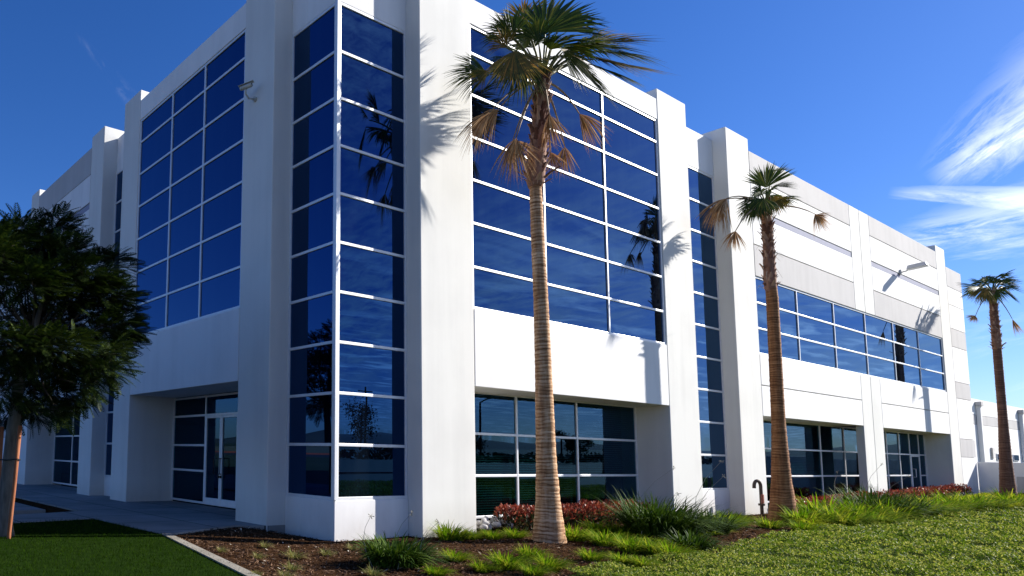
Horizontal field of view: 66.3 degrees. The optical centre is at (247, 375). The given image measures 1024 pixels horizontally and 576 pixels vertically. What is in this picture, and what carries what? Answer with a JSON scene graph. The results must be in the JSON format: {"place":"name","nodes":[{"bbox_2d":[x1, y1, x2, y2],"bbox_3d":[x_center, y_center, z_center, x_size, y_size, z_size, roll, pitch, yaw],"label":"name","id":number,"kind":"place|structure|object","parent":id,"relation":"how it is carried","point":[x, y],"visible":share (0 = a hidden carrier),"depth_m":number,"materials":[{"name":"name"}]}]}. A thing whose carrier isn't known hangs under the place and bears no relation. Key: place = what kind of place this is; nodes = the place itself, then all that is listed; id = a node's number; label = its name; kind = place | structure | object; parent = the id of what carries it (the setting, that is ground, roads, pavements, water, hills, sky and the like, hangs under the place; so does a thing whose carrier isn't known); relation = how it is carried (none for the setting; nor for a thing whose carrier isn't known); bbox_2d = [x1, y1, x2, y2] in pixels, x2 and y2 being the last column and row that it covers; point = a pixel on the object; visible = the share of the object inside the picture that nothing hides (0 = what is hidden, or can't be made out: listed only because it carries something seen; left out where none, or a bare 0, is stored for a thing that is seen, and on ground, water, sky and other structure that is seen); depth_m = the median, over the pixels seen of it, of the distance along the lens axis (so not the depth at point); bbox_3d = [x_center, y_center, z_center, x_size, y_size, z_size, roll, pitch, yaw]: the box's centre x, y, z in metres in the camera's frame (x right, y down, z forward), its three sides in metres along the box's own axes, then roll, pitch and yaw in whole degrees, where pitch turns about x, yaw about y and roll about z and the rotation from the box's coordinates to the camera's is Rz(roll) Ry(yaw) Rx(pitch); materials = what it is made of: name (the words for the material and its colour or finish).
{"place":"outdoors","nodes":[
{"label":"outdoors","id":0,"kind":"place"},
{"bbox_2d":[14,502,45,514],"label":"walkway","id":1,"kind":"structure","parent":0,"point":[19,508],"depth_m":16.56,"materials":[{"name":"concrete"}]},
{"bbox_2d":[0,517,243,575],"bbox_3d":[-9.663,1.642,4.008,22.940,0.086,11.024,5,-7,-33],"label":"lawn grass","id":2,"kind":"structure","parent":0,"point":[64,550],"depth_m":9.98,"materials":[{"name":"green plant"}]},
{"bbox_2d":[0,427,3,477],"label":"tree stake","id":3,"kind":"object","parent":2,"relation":"on","point":[1,438],"visible":0.75,"depth_m":12.08,"materials":[{"name":"brown wood"}]},
{"bbox_2d":[0,425,21,538],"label":"tree stake","id":4,"kind":"object","parent":2,"relation":"on","point":[14,482],"visible":0.88,"depth_m":11.37,"materials":[{"name":"brown wood"}]},
{"bbox_2d":[0,200,156,536],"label":"leafy tree","id":5,"kind":"object","parent":2,"relation":"on","point":[38,331],"visible":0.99,"depth_m":11.57,"materials":[{"name":"green plant"}]},
{"bbox_2d":[13,483,284,534],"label":"walkway","id":6,"kind":"structure","parent":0,"point":[171,517],"depth_m":16.16,"materials":[{"name":"concrete"}]},
{"bbox_2d":[0,0,1023,408],"label":"sky","id":7,"kind":"structure","parent":0,"point":[909,114],"materials":[{"name":"blue"}]},
{"bbox_2d":[793,491,1023,524],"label":"bank grass","id":8,"kind":"structure","parent":0,"point":[810,521],"depth_m":25.02,"materials":[{"name":"green plant"}]},
{"bbox_3d":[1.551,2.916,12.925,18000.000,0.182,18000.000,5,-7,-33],"label":"ground","id":9,"kind":"structure","parent":0,"visible":0},
{"bbox_2d":[15,498,70,512],"bbox_3d":[-9.876,4.019,24.955,0.533,0.226,24.450,5,-7,-33],"label":"planting strip","id":10,"kind":"object","parent":9,"relation":"on","point":[49,509],"visible":0.2,"depth_m":17.77,"materials":[{"name":"soil"}]},
{"bbox_2d":[162,534,259,575],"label":"edging","id":11,"kind":"object","parent":9,"relation":"on","point":[226,563],"visible":0.4,"depth_m":9.68,"materials":[{"name":"concrete"}]},
{"bbox_2d":[174,513,799,575],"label":"mulch bed","id":12,"kind":"object","parent":9,"relation":"on","point":[319,572],"visible":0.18,"depth_m":11.82,"materials":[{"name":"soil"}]},
{"bbox_2d":[212,546,228,552],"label":"grass tuft","id":13,"kind":"object","parent":12,"relation":"on","point":[224,549],"visible":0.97,"depth_m":10.31,"materials":[{"name":"green plant"}]},
{"bbox_2d":[250,570,261,574],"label":"grass tuft","id":14,"kind":"object","parent":12,"relation":"on","point":[258,572],"visible":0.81,"depth_m":8.44,"materials":[{"name":"green plant"}]},
{"bbox_2d":[254,550,267,558],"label":"grass tuft","id":15,"kind":"object","parent":12,"relation":"on","point":[259,555],"visible":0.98,"depth_m":10.18,"materials":[{"name":"green plant"}]},
{"bbox_2d":[255,540,273,547],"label":"grass tuft","id":16,"kind":"object","parent":12,"relation":"on","point":[262,544],"visible":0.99,"depth_m":11.79,"materials":[{"name":"green plant"}]},
{"bbox_2d":[273,568,295,575],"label":"grass tuft","id":17,"kind":"object","parent":12,"relation":"on","point":[287,574],"visible":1,"depth_m":8.40,"materials":[{"name":"green plant"}]},
{"bbox_2d":[273,547,307,558],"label":"grass tuft","id":18,"kind":"object","parent":12,"relation":"on","point":[290,555],"visible":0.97,"depth_m":10.65,"materials":[{"name":"green plant"}]},
{"bbox_2d":[279,560,302,571],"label":"grass tuft","id":19,"kind":"object","parent":12,"relation":"on","point":[289,566],"visible":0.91,"depth_m":9.23,"materials":[{"name":"green plant"}]},
{"bbox_2d":[312,547,339,555],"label":"grass tuft","id":20,"kind":"object","parent":12,"relation":"on","point":[327,552],"visible":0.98,"depth_m":11.13,"materials":[{"name":"green plant"}]},
{"bbox_2d":[343,543,358,549],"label":"grass tuft","id":21,"kind":"object","parent":12,"relation":"on","point":[349,546],"visible":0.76,"depth_m":11.76,"materials":[{"name":"green plant"}]},
{"bbox_2d":[355,564,384,575],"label":"grass tuft","id":22,"kind":"object","parent":12,"relation":"on","point":[370,572],"visible":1,"depth_m":9.33,"materials":[{"name":"green plant"}]},
{"bbox_2d":[346,510,454,568],"bbox_3d":[2.156,2.338,10.216,1.744,0.789,1.664,5,-7,-33],"label":"lily clump","id":23,"kind":"object","parent":12,"relation":"on","point":[384,554],"visible":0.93,"depth_m":9.94,"materials":[{"name":"green plant"}]},
{"bbox_2d":[420,564,457,575],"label":"grass tuft","id":24,"kind":"object","parent":12,"relation":"on","point":[430,570],"visible":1,"depth_m":9.40,"materials":[{"name":"green plant"}]},
{"bbox_2d":[428,519,484,540],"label":"grass tuft","id":25,"kind":"object","parent":12,"relation":"on","point":[446,533],"visible":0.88,"depth_m":13.34,"materials":[{"name":"green plant"}]},
{"bbox_2d":[436,547,480,561],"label":"grass tuft","id":26,"kind":"object","parent":12,"relation":"on","point":[457,556],"visible":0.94,"depth_m":10.82,"materials":[{"name":"green plant"}]},
{"bbox_2d":[461,528,496,539],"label":"grass tuft","id":27,"kind":"object","parent":12,"relation":"on","point":[475,536],"visible":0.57,"depth_m":13.66,"materials":[{"name":"green plant"}]},
{"bbox_2d":[463,558,501,572],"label":"grass tuft","id":28,"kind":"object","parent":12,"relation":"on","point":[480,566],"visible":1,"depth_m":9.84,"materials":[{"name":"green plant"}]},
{"bbox_2d":[480,524,487,529],"bbox_3d":[4.915,3.158,14.960,0.177,0.134,0.122,1,-6,1],"label":"stone","id":29,"kind":"object","parent":12,"relation":"on","point":[483,526],"visible":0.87,"depth_m":14.92,"materials":[{"name":"white stone"}]},
{"bbox_2d":[491,522,500,526],"bbox_3d":[5.266,3.156,15.208,0.192,0.126,0.180,6,-8,-40],"label":"stone","id":30,"kind":"object","parent":12,"relation":"on","point":[495,524],"visible":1,"depth_m":15.15,"materials":[{"name":"grey stone"}]},
{"bbox_2d":[480,528,513,539],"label":"grass tuft","id":31,"kind":"object","parent":12,"relation":"on","point":[495,536],"visible":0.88,"depth_m":13.66,"materials":[{"name":"green plant"}]},
{"bbox_2d":[481,545,540,570],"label":"grass tuft","id":32,"kind":"object","parent":12,"relation":"on","point":[508,563],"visible":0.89,"depth_m":10.04,"materials":[{"name":"green plant"}]},
{"bbox_2d":[502,525,532,538],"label":"grass tuft","id":33,"kind":"object","parent":12,"relation":"on","point":[516,534],"visible":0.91,"depth_m":13.88,"materials":[{"name":"green plant"}]},
{"bbox_2d":[511,542,558,559],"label":"grass tuft","id":34,"kind":"object","parent":12,"relation":"on","point":[529,550],"visible":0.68,"depth_m":11.27,"materials":[{"name":"green plant"}]},
{"bbox_2d":[513,561,557,575],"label":"grass tuft","id":35,"kind":"object","parent":12,"relation":"on","point":[537,570],"visible":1,"depth_m":9.55,"materials":[{"name":"green plant"}]},
{"bbox_2d":[529,548,580,570],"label":"grass tuft","id":36,"kind":"object","parent":12,"relation":"on","point":[550,562],"visible":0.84,"depth_m":10.09,"materials":[{"name":"green plant"}]},
{"bbox_2d":[443,0,679,543],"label":"palm tree","id":37,"kind":"object","parent":12,"relation":"on","point":[525,67],"visible":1,"depth_m":13.95,"materials":[{"name":"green plant"}]},
{"bbox_2d":[491,498,649,531],"bbox_3d":[7.873,3.250,16.968,6.199,0.675,0.795,5,-7,-34],"label":"hedge","id":38,"kind":"object","parent":12,"relation":"on","point":[572,513],"visible":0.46,"depth_m":16.32,"materials":[{"name":"red plant"}]},
{"bbox_2d":[564,522,606,541],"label":"grass tuft","id":39,"kind":"object","parent":12,"relation":"on","point":[572,535],"visible":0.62,"depth_m":13.60,"materials":[{"name":"green plant"}]},
{"bbox_2d":[577,546,609,561],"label":"grass tuft","id":40,"kind":"object","parent":12,"relation":"on","point":[585,555],"visible":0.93,"depth_m":10.97,"materials":[{"name":"green plant"}]},
{"bbox_2d":[576,520,615,532],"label":"grass tuft","id":41,"kind":"object","parent":12,"relation":"on","point":[599,526],"visible":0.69,"depth_m":15.22,"materials":[{"name":"green plant"}]},
{"bbox_2d":[577,524,633,546],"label":"grass tuft","id":42,"kind":"object","parent":12,"relation":"on","point":[601,539],"visible":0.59,"depth_m":13.08,"materials":[{"name":"green plant"}]},
{"bbox_2d":[602,520,637,533],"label":"grass tuft","id":43,"kind":"object","parent":12,"relation":"on","point":[621,528],"visible":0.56,"depth_m":15.06,"materials":[{"name":"green plant"}]},
{"bbox_2d":[600,548,645,564],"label":"grass tuft","id":44,"kind":"object","parent":12,"relation":"on","point":[616,557],"visible":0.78,"depth_m":10.69,"materials":[{"name":"green plant"}]},
{"bbox_2d":[605,532,674,553],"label":"grass tuft","id":45,"kind":"object","parent":12,"relation":"on","point":[622,544],"visible":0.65,"depth_m":12.15,"materials":[{"name":"green plant"}]},
{"bbox_2d":[629,536,692,555],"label":"grass tuft","id":46,"kind":"object","parent":12,"relation":"on","point":[648,551],"visible":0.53,"depth_m":11.85,"materials":[{"name":"green plant"}]},
{"bbox_2d":[585,529,737,544],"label":"border grass","id":47,"kind":"structure","parent":12,"relation":"on","point":[639,535],"depth_m":14.49,"materials":[{"name":"green plant"}]},
{"bbox_2d":[590,460,739,536],"bbox_3d":[8.706,2.579,15.214,3.344,1.614,3.134,5,-7,-33],"label":"lily clump","id":48,"kind":"object","parent":12,"relation":"on","point":[655,519],"visible":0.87,"depth_m":14.65,"materials":[{"name":"green plant"}]},
{"bbox_2d":[652,539,711,560],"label":"grass tuft","id":49,"kind":"object","parent":12,"relation":"on","point":[663,549],"visible":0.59,"depth_m":11.42,"materials":[{"name":"green plant"}]},
{"bbox_2d":[659,527,738,552],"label":"lily clump","id":50,"kind":"object","parent":12,"relation":"on","point":[695,541],"visible":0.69,"depth_m":12.40,"materials":[{"name":"green plant"}]},
{"bbox_2d":[690,506,752,534],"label":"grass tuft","id":51,"kind":"object","parent":12,"relation":"on","point":[725,528],"visible":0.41,"depth_m":15.38,"materials":[{"name":"green plant"}]},
{"bbox_2d":[703,509,759,528],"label":"grass tuft","id":52,"kind":"object","parent":12,"relation":"on","point":[741,522],"visible":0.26,"depth_m":16.70,"materials":[{"name":"green plant"}]},
{"bbox_2d":[714,508,760,524],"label":"grass tuft","id":53,"kind":"object","parent":12,"relation":"on","point":[745,517],"visible":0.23,"depth_m":17.52,"materials":[{"name":"green plant"}]},
{"bbox_2d":[752,479,764,515],"bbox_3d":[14.949,3.614,20.968,0.328,1.166,0.188,3,-6,-14],"label":"standpipe","id":54,"kind":"object","parent":12,"relation":"on","point":[761,504],"visible":0.97,"depth_m":20.98,"materials":[{"name":"brown metal"}]},
{"bbox_2d":[697,161,833,521],"bbox_3d":[13.904,-1.080,19.578,3.728,10.293,1.746,2,-6,-11],"label":"palm tree","id":55,"kind":"object","parent":12,"relation":"on","point":[763,210],"visible":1,"depth_m":19.50,"materials":[{"name":"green plant"}]},
{"bbox_2d":[751,516,789,528],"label":"grass tuft","id":56,"kind":"object","parent":12,"relation":"on","point":[766,523],"visible":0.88,"depth_m":16.88,"materials":[{"name":"green plant"}]},
{"bbox_2d":[779,517,833,530],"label":"grass tuft","id":57,"kind":"object","parent":12,"relation":"on","point":[795,525],"visible":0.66,"depth_m":16.50,"materials":[{"name":"green plant"}]},
{"bbox_2d":[768,503,857,524],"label":"grass tuft","id":58,"kind":"object","parent":12,"relation":"on","point":[788,516],"visible":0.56,"depth_m":17.98,"materials":[{"name":"green plant"}]},
{"bbox_2d":[795,490,879,516],"bbox_3d":[16.004,3.588,19.726,2.627,0.929,2.967,5,-7,-31],"label":"grass tuft","id":59,"kind":"object","parent":12,"relation":"on","point":[809,503],"visible":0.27,"depth_m":19.68,"materials":[{"name":"green plant"}]},
{"bbox_2d":[795,490,883,507],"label":"hedge","id":60,"kind":"object","parent":12,"relation":"on","point":[810,498],"visible":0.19,"depth_m":23.37,"materials":[{"name":"red plant"}]},
{"bbox_2d":[809,502,899,525],"bbox_3d":[15.179,3.539,18.345,2.470,0.637,2.508,-4,-8,41],"label":"grass tuft","id":61,"kind":"object","parent":12,"relation":"on","point":[860,517],"visible":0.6,"depth_m":18.05,"materials":[{"name":"green plant"}]},
{"bbox_2d":[802,496,913,517],"bbox_3d":[16.779,3.645,19.692,2.477,0.759,2.590,5,-7,-33],"label":"grass tuft","id":62,"kind":"object","parent":12,"relation":"on","point":[874,508],"visible":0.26,"depth_m":19.39,"materials":[{"name":"green plant"}]},
{"bbox_2d":[845,507,917,524],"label":"grass tuft","id":63,"kind":"object","parent":12,"relation":"on","point":[892,518],"visible":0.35,"depth_m":18.41,"materials":[{"name":"green plant"}]},
{"bbox_2d":[820,463,950,518],"bbox_3d":[18.735,3.396,21.253,3.488,1.620,3.640,-3,-7,32],"label":"lily clump","id":64,"kind":"object","parent":12,"relation":"on","point":[869,497],"visible":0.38,"depth_m":20.88,"materials":[{"name":"green plant"}]},
{"bbox_2d":[864,499,930,520],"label":"grass tuft","id":65,"kind":"object","parent":12,"relation":"on","point":[911,510],"visible":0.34,"depth_m":19.99,"materials":[{"name":"green plant"}]},
{"bbox_2d":[881,483,973,499],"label":"hedge","id":66,"kind":"object","parent":12,"relation":"on","point":[951,489],"visible":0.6,"depth_m":29.31,"materials":[{"name":"red plant"}]},
{"bbox_2d":[883,494,978,516],"bbox_3d":[20.239,3.903,21.654,2.688,0.739,2.812,-2,-7,27],"label":"grass tuft","id":67,"kind":"object","parent":12,"relation":"on","point":[936,507],"visible":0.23,"depth_m":21.17,"materials":[{"name":"green plant"}]},
{"bbox_2d":[901,489,984,514],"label":"grass tuft","id":68,"kind":"object","parent":12,"relation":"on","point":[959,506],"visible":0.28,"depth_m":22.51,"materials":[{"name":"green plant"}]},
{"bbox_2d":[928,489,1011,511],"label":"grass tuft","id":69,"kind":"object","parent":12,"relation":"on","point":[973,507],"visible":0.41,"depth_m":23.47,"materials":[{"name":"green plant"}]},
{"bbox_2d":[936,490,1023,510],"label":"grass tuft","id":70,"kind":"object","parent":12,"relation":"on","point":[1007,502],"visible":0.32,"depth_m":24.30,"materials":[{"name":"green plant"}]},
{"bbox_2d":[959,269,1023,495],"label":"palm tree","id":71,"kind":"object","parent":12,"relation":"on","point":[991,295],"visible":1,"depth_m":31.95,"materials":[{"name":"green plant"}]},
{"bbox_2d":[979,486,1023,505],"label":"grass tuft","id":72,"kind":"object","parent":12,"relation":"on","point":[1010,496],"visible":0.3,"depth_m":25.80,"materials":[{"name":"green plant"}]},
{"bbox_2d":[0,0,978,540],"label":"office building","id":73,"kind":"structure","parent":9,"relation":"on","point":[326,236],"depth_m":17.35,"materials":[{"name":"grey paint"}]},
{"bbox_2d":[52,409,80,485],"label":"window","id":74,"kind":"structure","parent":73,"relation":"in","point":[66,445],"depth_m":26.87,"materials":[{"name":"glass"}]},
{"bbox_2d":[104,169,122,476],"bbox_3d":[-3.862,-1.756,21.912,0.081,9.649,1.600,5,-7,-33],"label":"window","id":75,"kind":"structure","parent":73,"relation":"in","point":[118,192],"depth_m":22.23,"materials":[{"name":"glass"}]},
{"bbox_2d":[134,29,245,333],"bbox_3d":[-1.589,-4.398,18.018,0.081,6.345,5.548,5,-7,-33],"label":"window","id":76,"kind":"structure","parent":73,"relation":"in","point":[189,212],"depth_m":17.58,"materials":[{"name":"glass"}]},
{"bbox_2d":[171,392,237,503],"bbox_3d":[-0.593,1.864,18.098,0.081,2.847,5.548,5,-7,-33],"label":"window","id":77,"kind":"structure","parent":73,"relation":"in","point":[189,413],"depth_m":19.47,"materials":[{"name":"glass"}]},
{"bbox_2d":[204,415,221,505],"bbox_3d":[-0.937,2.174,18.457,0.191,2.292,0.786,5,-7,-33],"label":"door","id":78,"kind":"structure","parent":73,"relation":"in","point":[213,423],"depth_m":18.51,"materials":[{"name":"glass"}]},
{"bbox_2d":[217,414,237,508],"bbox_3d":[-0.496,2.112,17.792,0.191,2.292,0.797,5,-7,-33],"label":"door","id":79,"kind":"structure","parent":73,"relation":"in","point":[228,460],"depth_m":17.86,"materials":[{"name":"glass"}]},
{"bbox_2d":[238,80,256,101],"bbox_3d":[-0.002,-6.064,15.350,0.353,0.343,0.329,-1,-6,18],"label":"security camera","id":80,"kind":"object","parent":73,"relation":"attached to","point":[245,86],"visible":1,"depth_m":15.24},
{"bbox_2d":[286,3,334,499],"bbox_3d":[1.270,-2.473,14.154,0.081,9.649,1.447,5,-7,-33],"label":"window","id":81,"kind":"structure","parent":73,"relation":"in","point":[311,222],"depth_m":14.15,"materials":[{"name":"glass"}]},
{"bbox_2d":[337,1,407,499],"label":"window","id":82,"kind":"structure","parent":73,"relation":"in","point":[372,446],"depth_m":14.02,"materials":[{"name":"glass"}]},
{"bbox_2d":[474,392,638,518],"bbox_3d":[7.397,1.963,17.571,7.821,2.838,0.081,5,-7,-33],"label":"window","id":83,"kind":"structure","parent":73,"relation":"in","point":[596,444],"depth_m":17.81,"materials":[{"name":"glass"}]},
{"bbox_2d":[469,24,665,344],"bbox_3d":[7.998,-4.255,17.496,7.821,6.326,0.081,5,-7,-33],"label":"window","id":84,"kind":"structure","parent":73,"relation":"in","point":[603,243],"depth_m":17.50,"materials":[{"name":"glass"}]},
{"bbox_2d":[688,166,728,489],"bbox_3d":[13.380,-1.488,21.242,2.453,9.649,0.081,5,-7,-33],"label":"window","id":85,"kind":"structure","parent":73,"relation":"in","point":[713,439],"depth_m":21.46,"materials":[{"name":"glass"}]},
{"bbox_2d":[755,276,945,391],"bbox_3d":[23.937,-1.198,27.764,19.205,2.491,0.081,5,-7,-33],"label":"window","id":86,"kind":"structure","parent":73,"relation":"in","point":[814,330],"depth_m":26.78,"materials":[{"name":"glass"}]},
{"bbox_2d":[899,262,928,274],"bbox_3d":[27.929,-4.503,30.090,0.353,0.390,0.893,5,-7,-33],"label":"wall lamp","id":87,"kind":"object","parent":73,"relation":"attached to","point":[917,266],"visible":1,"depth_m":29.97,"materials":[{"name":"metal"}]},
{"bbox_2d":[911,455,921,490],"bbox_3d":[30.156,4.488,32.326,1.196,1.775,0.182,5,-7,-33],"label":"door","id":88,"kind":"structure","parent":73,"relation":"in","point":[915,460],"depth_m":32.42,"materials":[{"name":"glass"}]},
{"bbox_2d":[569,508,1023,575],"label":"cover soil","id":89,"kind":"structure","parent":9,"relation":"on","point":[914,553],"depth_m":12.07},
{"bbox_2d":[623,555,666,568],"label":"grass tuft","id":90,"kind":"object","parent":89,"relation":"on","point":[642,563],"visible":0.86,"depth_m":10.48,"materials":[{"name":"green plant"}]},
{"bbox_2d":[567,506,1023,575],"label":"ground cover","id":91,"kind":"object","parent":89,"relation":"on","point":[886,534],"visible":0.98,"depth_m":12.24,"materials":[{"name":"green plant"}]},
{"bbox_2d":[971,398,1023,484],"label":"warehouse","id":92,"kind":"structure","parent":9,"relation":"on","point":[985,419],"depth_m":45.24,"materials":[{"name":"white paint"}]},
{"bbox_2d":[1013,454,1018,460],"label":"window","id":93,"kind":"structure","parent":92,"relation":"in","point":[1015,456],"depth_m":47.81,"materials":[{"name":"glass"}]},
{"bbox_2d":[977,462,1023,492],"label":"screen wall","id":94,"kind":"structure","parent":9,"relation":"on","point":[988,474],"depth_m":34.09,"materials":[{"name":"white paint"}]}
]}

